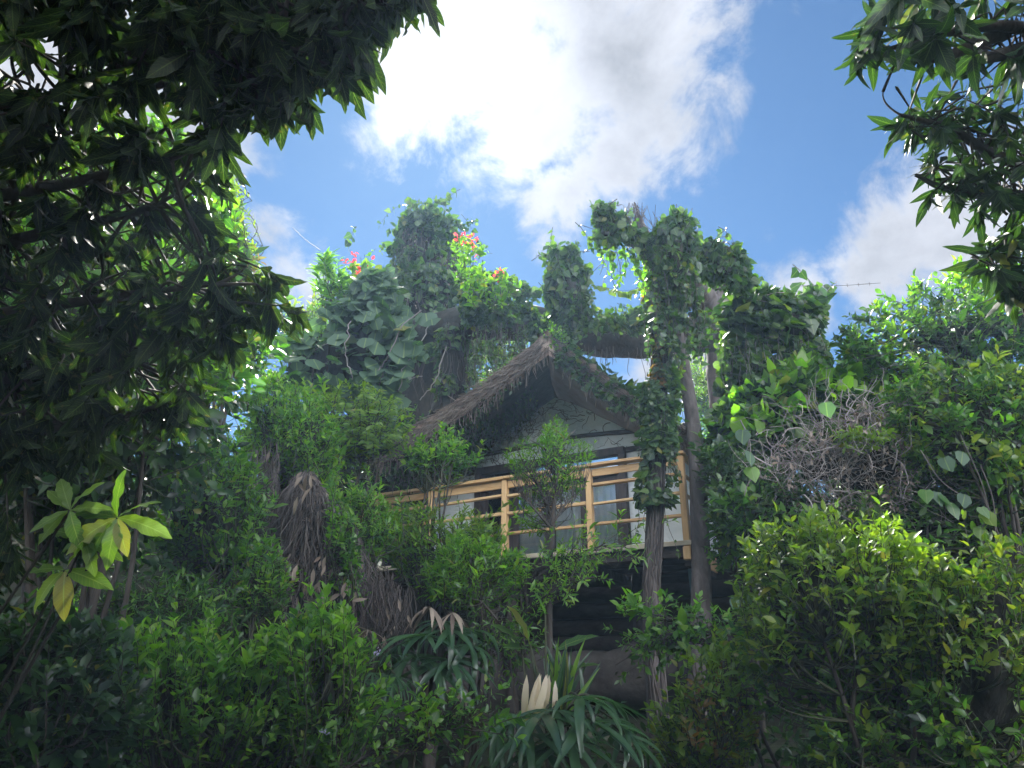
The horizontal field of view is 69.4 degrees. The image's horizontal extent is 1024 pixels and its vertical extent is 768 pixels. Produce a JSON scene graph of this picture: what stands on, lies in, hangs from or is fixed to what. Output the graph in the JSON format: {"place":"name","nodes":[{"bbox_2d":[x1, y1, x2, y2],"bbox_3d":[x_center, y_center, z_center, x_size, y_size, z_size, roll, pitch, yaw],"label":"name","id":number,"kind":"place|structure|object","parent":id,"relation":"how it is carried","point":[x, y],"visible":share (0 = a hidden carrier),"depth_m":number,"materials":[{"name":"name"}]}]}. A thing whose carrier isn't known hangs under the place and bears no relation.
{"place":"outdoors","nodes":[
{"label":"outdoors","id":0,"kind":"place"},
{"bbox_2d":[0,490,1023,767],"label":"ground","id":1,"kind":"structure","parent":0,"point":[774,746],"depth_m":8.71,"materials":[{"name":"green plant"}]},
{"bbox_2d":[0,587,153,767],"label":"shrub","id":2,"kind":"object","parent":1,"relation":"on","point":[70,706],"visible":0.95,"depth_m":4.67,"materials":[{"name":"green plant"}]},
{"bbox_2d":[0,468,171,722],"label":"sapling","id":3,"kind":"object","parent":1,"relation":"on","point":[106,539],"visible":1,"depth_m":3.48,"materials":[{"name":"green plant"}]},
{"bbox_2d":[37,560,252,761],"bbox_3d":[-3.370,2.419,6.474,2.127,2.045,1.290,0,-22,0],"label":"shrub","id":4,"kind":"object","parent":1,"relation":"on","point":[153,606],"visible":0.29,"depth_m":6.47,"materials":[{"name":"green plant"}]},
{"bbox_2d":[0,112,291,633],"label":"tree","id":5,"kind":"object","parent":1,"relation":"on","point":[34,506],"visible":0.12,"depth_m":6.28,"materials":[{"name":"green plant"}]},
{"bbox_2d":[4,172,301,608],"bbox_3d":[-5.231,-0.370,9.305,5.145,6.147,2.202,0,-22,0],"label":"thicket","id":6,"kind":"object","parent":1,"relation":"on","point":[294,376],"visible":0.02,"depth_m":9.41,"materials":[{"name":"green plant"}]},
{"bbox_2d":[136,430,287,668],"bbox_3d":[-3.123,1.842,7.371,1.552,3.116,1.565,0,-22,0],"label":"shrub","id":7,"kind":"object","parent":1,"relation":"on","point":[195,539],"visible":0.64,"depth_m":7.41,"materials":[{"name":"green plant"}]},
{"bbox_2d":[198,542,291,655],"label":"dry creeper","id":8,"kind":"object","parent":7,"relation":"hanging from","point":[229,583],"visible":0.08,"depth_m":7.27,"materials":[{"name":"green plant"}]},
{"bbox_2d":[105,585,320,767],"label":"shrub","id":9,"kind":"object","parent":1,"relation":"on","point":[222,709],"visible":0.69,"depth_m":5.40,"materials":[{"name":"green plant"}]},
{"bbox_2d":[170,168,266,616],"bbox_3d":[-3.623,-0.012,8.771,1.214,6.244,1.123,0,-22,0],"label":"creeper tree","id":10,"kind":"object","parent":1,"relation":"on","point":[244,243],"visible":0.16,"depth_m":9.41,"materials":[{"name":"green plant"}]},
{"bbox_2d":[227,441,280,523],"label":"dry creeper","id":11,"kind":"object","parent":10,"relation":"attached to","point":[275,482],"visible":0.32,"depth_m":8.30,"materials":[{"name":"brown plant"}]},
{"bbox_2d":[0,0,444,595],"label":"broadleaf tree","id":12,"kind":"object","parent":1,"relation":"on","point":[220,72],"visible":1,"depth_m":3.54,"materials":[{"name":"green plant"}]},
{"bbox_2d":[217,519,302,767],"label":"shrub","id":13,"kind":"object","parent":1,"relation":"on","point":[267,608],"visible":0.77,"depth_m":7.03,"materials":[{"name":"green plant"}]},
{"bbox_2d":[237,361,358,541],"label":"shrub","id":14,"kind":"object","parent":1,"relation":"on","point":[295,415],"visible":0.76,"depth_m":8.81,"materials":[{"name":"green plant"}]},
{"bbox_2d":[275,287,327,488],"bbox_3d":[-4.675,0.278,16.404,1.490,5.592,2.109,10,-24,-23],"label":"tree","id":15,"kind":"object","parent":1,"relation":"on","point":[312,308],"visible":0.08,"depth_m":16.83,"materials":[{"name":"green plant"}]},
{"bbox_2d":[231,469,387,682],"bbox_3d":[-2.375,2.553,8.281,1.948,3.101,2.369,0,-22,0],"label":"dead palm","id":16,"kind":"object","parent":1,"relation":"on","point":[299,523],"visible":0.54,"depth_m":7.94,"materials":[{"name":"brown plant"}]},
{"bbox_2d":[326,546,416,679],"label":"dry creeper","id":17,"kind":"object","parent":16,"relation":"hanging from","point":[391,611],"visible":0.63,"depth_m":7.83,"materials":[{"name":"brown plant"}]},
{"bbox_2d":[232,403,423,496],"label":"thicket","id":18,"kind":"object","parent":1,"relation":"on","point":[346,471],"visible":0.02,"depth_m":13.51,"materials":[{"name":"green plant"}]},
{"bbox_2d":[304,246,358,428],"bbox_3d":[-2.981,0.361,11.577,1.039,5.528,0.776,9,-24,-22],"label":"young tree","id":19,"kind":"object","parent":1,"relation":"on","point":[332,288],"visible":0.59,"depth_m":12.26,"materials":[{"name":"green plant"}]},
{"bbox_2d":[267,264,446,421],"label":"gourd vine","id":20,"kind":"object","parent":19,"relation":"hanging from","point":[369,333],"visible":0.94,"depth_m":11.45,"materials":[{"name":"green plant"}]},
{"bbox_2d":[340,249,374,285],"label":"flowering creeper","id":21,"kind":"object","parent":19,"relation":"attached to","point":[365,263],"visible":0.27,"depth_m":12.54,"materials":[{"name":"green plant"}]},
{"bbox_2d":[269,572,395,767],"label":"shrub","id":22,"kind":"object","parent":1,"relation":"on","point":[331,666],"visible":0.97,"depth_m":5.19,"materials":[{"name":"green plant"}]},
{"bbox_2d":[320,466,385,634],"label":"shrub","id":23,"kind":"object","parent":1,"relation":"on","point":[342,535],"visible":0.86,"depth_m":7.82,"materials":[{"name":"green plant"}]},
{"bbox_2d":[302,378,415,518],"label":"shrub","id":24,"kind":"object","parent":1,"relation":"on","point":[368,445],"visible":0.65,"depth_m":9.45,"materials":[{"name":"green plant"}]},
{"bbox_2d":[324,465,410,662],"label":"shrub","id":25,"kind":"object","parent":1,"relation":"on","point":[377,531],"visible":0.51,"depth_m":8.47,"materials":[{"name":"green plant"}]},
{"bbox_2d":[338,461,426,566],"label":"thicket","id":26,"kind":"object","parent":1,"relation":"on","point":[386,487],"visible":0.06,"depth_m":15.32,"materials":[{"name":"green plant"}]},
{"bbox_2d":[353,626,420,751],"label":"fan palm","id":27,"kind":"object","parent":1,"relation":"on","point":[372,675],"visible":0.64,"depth_m":6.98,"materials":[{"name":"green plant"}]},
{"bbox_2d":[383,237,450,655],"bbox_3d":[-2.121,1.313,17.270,1.918,10.343,1.974,0,-22,0],"label":"snag","id":28,"kind":"object","parent":1,"relation":"on","point":[423,404],"visible":0.06,"depth_m":16.91,"materials":[{"name":"brown wood"}]},
{"bbox_2d":[344,187,508,413],"bbox_3d":[-2.102,-1.789,18.266,4.124,6.285,3.706,-7,-23,16],"label":"creeper","id":29,"kind":"object","parent":28,"relation":"attached to","point":[428,218],"visible":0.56,"depth_m":18.06,"materials":[{"name":"green plant"}]},
{"bbox_2d":[391,681,445,767],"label":"shrub branch","id":30,"kind":"object","parent":1,"relation":"on","point":[423,712],"visible":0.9,"depth_m":4.85,"materials":[{"name":"green plant"}]},
{"bbox_2d":[328,674,530,767],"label":"shrub branch","id":31,"kind":"object","parent":1,"relation":"on","point":[389,745],"visible":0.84,"depth_m":4.91,"materials":[{"name":"green plant"}]},
{"bbox_2d":[376,606,499,767],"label":"fan palm","id":32,"kind":"object","parent":1,"relation":"on","point":[438,671],"visible":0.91,"depth_m":7.18,"materials":[{"name":"green plant"}]},
{"bbox_2d":[398,420,486,704],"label":"shrub","id":33,"kind":"object","parent":1,"relation":"on","point":[432,462],"visible":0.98,"depth_m":9.47,"materials":[{"name":"green plant"}]},
{"bbox_2d":[378,479,509,746],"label":"shrub","id":34,"kind":"object","parent":1,"relation":"on","point":[415,554],"visible":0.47,"depth_m":8.82,"materials":[{"name":"green plant"}]},
{"bbox_2d":[414,516,531,766],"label":"shrub","id":35,"kind":"object","parent":1,"relation":"on","point":[455,565],"visible":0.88,"depth_m":8.20,"materials":[{"name":"green plant"}]},
{"bbox_2d":[466,340,528,388],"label":"tree","id":36,"kind":"object","parent":1,"relation":"on","point":[482,373],"visible":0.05,"depth_m":18.85,"materials":[{"name":"green plant"}]},
{"bbox_2d":[450,554,558,765],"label":"shrub branch","id":37,"kind":"object","parent":1,"relation":"on","point":[502,643],"visible":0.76,"depth_m":7.72,"materials":[{"name":"green plant"}]},
{"bbox_2d":[3,442,1023,767],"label":"undergrowth","id":38,"kind":"object","parent":1,"relation":"on","point":[811,738],"visible":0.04,"depth_m":8.03,"materials":[{"name":"green plant"}]},
{"bbox_2d":[491,591,600,767],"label":"taro","id":39,"kind":"object","parent":1,"relation":"on","point":[564,671],"visible":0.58,"depth_m":7.09,"materials":[{"name":"green plant"}]},
{"bbox_2d":[502,414,596,767],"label":"sapling","id":40,"kind":"object","parent":1,"relation":"on","point":[554,466],"visible":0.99,"depth_m":8.81,"materials":[{"name":"green plant"}]},
{"bbox_2d":[359,330,755,733],"bbox_3d":[0.635,2.577,12.634,6.258,5.978,4.999,-10,-24,22],"label":"hut","id":41,"kind":"object","parent":1,"relation":"on","point":[609,487],"visible":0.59,"depth_m":11.88,"materials":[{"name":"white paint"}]},
{"bbox_2d":[378,381,540,511],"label":"creeper","id":42,"kind":"object","parent":41,"relation":"attached to","point":[530,398],"visible":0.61,"depth_m":12.54,"materials":[{"name":"green plant"}]},
{"bbox_2d":[483,489,512,550],"bbox_3d":[-0.241,2.559,12.997,0.625,1.377,0.067,-12,-25,27],"label":"window","id":43,"kind":"structure","parent":41,"relation":"in","point":[495,504],"depth_m":13.16,"materials":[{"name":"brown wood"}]},
{"bbox_2d":[513,486,548,551],"bbox_3d":[0.335,2.440,12.703,0.701,1.375,0.071,-11,-25,26],"label":"door leaf","id":44,"kind":"structure","parent":41,"relation":"in","point":[516,538],"depth_m":12.77,"materials":[{"name":"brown wood"}]},
{"bbox_2d":[442,399,633,500],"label":"creeper","id":45,"kind":"object","parent":41,"relation":"attached to","point":[566,419],"visible":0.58,"depth_m":13.26,"materials":[{"name":"green plant"}]},
{"bbox_2d":[412,304,720,414],"bbox_3d":[0.937,-0.900,14.591,6.810,3.368,1.197,0,-22,0],"label":"fallen tree","id":46,"kind":"object","parent":41,"relation":"on","point":[623,345],"visible":0.21,"depth_m":14.13,"materials":[{"name":"wood"}]},
{"bbox_2d":[427,269,649,414],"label":"creeper","id":47,"kind":"object","parent":46,"relation":"hanging from","point":[484,317],"visible":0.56,"depth_m":13.31,"materials":[{"name":"green plant"}]},
{"bbox_2d":[446,230,495,313],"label":"flowering creeper","id":48,"kind":"object","parent":47,"relation":"attached to","point":[477,281],"visible":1,"depth_m":12.22,"materials":[{"name":"green plant"}]},
{"bbox_2d":[483,267,522,310],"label":"flowering creeper","id":49,"kind":"object","parent":47,"relation":"attached to","point":[501,274],"visible":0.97,"depth_m":12.74,"materials":[{"name":"green plant"}]},
{"bbox_2d":[531,227,603,344],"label":"creeper","id":50,"kind":"object","parent":41,"relation":"on","point":[567,293],"visible":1,"depth_m":13.12,"materials":[{"name":"green plant"}]},
{"bbox_2d":[549,479,587,551],"bbox_3d":[0.944,2.315,12.391,0.687,1.376,0.064,-12,-25,27],"label":"door leaf","id":51,"kind":"structure","parent":41,"relation":"in","point":[582,498],"depth_m":12.32,"materials":[{"name":"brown wood"}]},
{"bbox_2d":[593,475,621,543],"bbox_3d":[1.523,2.198,12.098,0.570,1.378,0.355,0,-22,0],"label":"door leaf","id":52,"kind":"structure","parent":41,"relation":"in","point":[608,478],"depth_m":12.13,"materials":[{"name":"brown wood"}]},
{"bbox_2d":[534,321,682,424],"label":"creeper","id":53,"kind":"object","parent":41,"relation":"attached to","point":[629,386],"visible":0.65,"depth_m":11.35,"materials":[{"name":"green plant"}]},
{"bbox_2d":[505,539,614,765],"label":"shrub branch","id":54,"kind":"object","parent":1,"relation":"on","point":[561,587],"visible":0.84,"depth_m":7.97,"materials":[{"name":"green plant"}]},
{"bbox_2d":[460,691,666,767],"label":"fan palm","id":55,"kind":"object","parent":1,"relation":"on","point":[562,740],"visible":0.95,"depth_m":5.80,"materials":[{"name":"green plant"}]},
{"bbox_2d":[521,674,557,721],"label":"dead frond","id":56,"kind":"object","parent":55,"relation":"on","point":[539,698],"visible":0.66,"depth_m":6.05,"materials":[{"name":"beige plant"}]},
{"bbox_2d":[495,507,677,703],"bbox_3d":[0.854,2.688,7.925,2.035,2.871,0.875,-5,-23,12],"label":"shrub branch","id":57,"kind":"object","parent":1,"relation":"on","point":[561,550],"visible":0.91,"depth_m":8.26,"materials":[{"name":"green plant"}]},
{"bbox_2d":[396,640,804,711],"bbox_3d":[1.155,4.406,10.824,6.047,1.255,1.190,-9,-24,20],"label":"fallen log","id":58,"kind":"object","parent":1,"relation":"on","point":[631,691],"visible":0.2,"depth_m":10.50,"materials":[{"name":"brown wood"}]},
{"bbox_2d":[631,202,666,748],"bbox_3d":[2.019,0.798,9.977,1.216,8.001,0.388,3,-22,-8],"label":"dead tree","id":59,"kind":"object","parent":1,"relation":"on","point":[655,599],"visible":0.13,"depth_m":9.02,"materials":[{"name":"wood"}]},
{"bbox_2d":[630,266,688,744],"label":"ivy","id":60,"kind":"object","parent":59,"relation":"attached to","point":[667,409],"visible":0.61,"depth_m":9.69,"materials":[{"name":"green plant"}]},
{"bbox_2d":[575,199,759,378],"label":"creeper","id":61,"kind":"object","parent":59,"relation":"attached to","point":[671,249],"visible":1,"depth_m":10.34,"materials":[{"name":"green plant"}]},
{"bbox_2d":[609,587,765,767],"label":"shrub branch","id":62,"kind":"object","parent":1,"relation":"on","point":[632,608],"visible":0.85,"depth_m":7.35,"materials":[{"name":"green plant"}]},
{"bbox_2d":[602,588,779,767],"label":"shrub branch","id":63,"kind":"object","parent":1,"relation":"on","point":[651,637],"visible":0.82,"depth_m":7.30,"materials":[{"name":"green plant"}]},
{"bbox_2d":[674,354,709,438],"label":"tree","id":64,"kind":"object","parent":1,"relation":"on","point":[701,390],"visible":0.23,"depth_m":20.75,"materials":[{"name":"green plant"}]},
{"bbox_2d":[676,331,711,728],"bbox_3d":[2.349,1.211,10.242,0.685,7.701,0.302,0,-22,0],"label":"bare tree","id":65,"kind":"object","parent":1,"relation":"on","point":[700,573],"visible":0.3,"depth_m":9.92,"materials":[{"name":"grey plant"}]},
{"bbox_2d":[640,624,772,767],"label":"shrub","id":66,"kind":"object","parent":1,"relation":"on","point":[687,746],"visible":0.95,"depth_m":6.43,"materials":[{"name":"green plant"}]},
{"bbox_2d":[687,268,757,604],"bbox_3d":[4.275,0.993,13.698,1.646,7.766,2.660,-7,-23,16],"label":"thick tree","id":67,"kind":"object","parent":1,"relation":"on","point":[712,297],"visible":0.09,"depth_m":14.88,"materials":[{"name":"plant"}]},
{"bbox_2d":[686,428,783,741],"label":"shrub","id":68,"kind":"object","parent":1,"relation":"on","point":[718,462],"visible":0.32,"depth_m":9.44,"materials":[{"name":"green plant"}]},
{"bbox_2d":[701,346,907,709],"bbox_3d":[4.089,1.730,9.831,3.129,4.790,1.631,0,-22,0],"label":"thicket","id":69,"kind":"object","parent":1,"relation":"on","point":[782,387],"visible":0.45,"depth_m":9.99,"materials":[{"name":"green plant"}]},
{"bbox_2d":[711,264,836,397],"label":"creeper","id":70,"kind":"object","parent":69,"relation":"attached to","point":[761,324],"visible":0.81,"depth_m":11.22,"materials":[{"name":"green plant"}]},
{"bbox_2d":[802,283,875,287],"bbox_3d":[4.849,-1.474,10.997,1.266,0.092,0.008,0,-22,1],"label":"wire","id":71,"kind":"object","parent":70,"relation":"attached to","point":[858,284],"visible":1,"depth_m":10.99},
{"bbox_2d":[713,483,955,767],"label":"shrub","id":72,"kind":"object","parent":1,"relation":"on","point":[835,624],"visible":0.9,"depth_m":6.06,"materials":[{"name":"green plant"}]},
{"bbox_2d":[728,366,984,537],"bbox_3d":[4.079,0.867,8.871,3.018,2.227,1.828,0,-22,0],"label":"dead shrub","id":73,"kind":"object","parent":1,"relation":"on","point":[863,459],"visible":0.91,"depth_m":8.68,"materials":[{"name":"grey plant"}]},
{"bbox_2d":[706,450,1023,603],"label":"thicket","id":74,"kind":"object","parent":1,"relation":"on","point":[942,534],"visible":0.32,"depth_m":8.71,"materials":[{"name":"green plant"}]},
{"bbox_2d":[729,402,1013,610],"bbox_3d":[3.652,1.234,7.495,2.896,2.035,0.756,-2,-22,4],"label":"heart vine","id":75,"kind":"object","parent":1,"relation":"on","point":[985,515],"visible":0.91,"depth_m":7.56,"materials":[{"name":"green plant"}]},
{"bbox_2d":[800,327,960,506],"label":"thicket","id":76,"kind":"object","parent":1,"relation":"on","point":[872,382],"visible":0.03,"depth_m":11.06,"materials":[{"name":"green plant"}]},
{"bbox_2d":[776,509,1023,767],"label":"shrub","id":77,"kind":"object","parent":1,"relation":"on","point":[976,720],"visible":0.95,"depth_m":5.80,"materials":[{"name":"green plant"}]},
{"bbox_2d":[814,255,1023,395],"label":"thicket","id":78,"kind":"object","parent":1,"relation":"on","point":[963,336],"visible":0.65,"depth_m":10.19,"materials":[{"name":"green plant"}]},
{"bbox_2d":[832,0,1023,325],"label":"mango tree","id":79,"kind":"object","parent":1,"relation":"on","point":[924,44],"visible":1,"depth_m":3.31,"materials":[{"name":"green plant"}]},
{"bbox_2d":[873,340,1023,584],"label":"thicket","id":80,"kind":"object","parent":1,"relation":"on","point":[991,432],"visible":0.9,"depth_m":8.51,"materials":[{"name":"green plant"}]},
{"bbox_2d":[0,0,1023,496],"label":"sky","id":81,"kind":"structure","parent":0,"point":[738,115],"materials":[{"name":"blue"}]}
]}

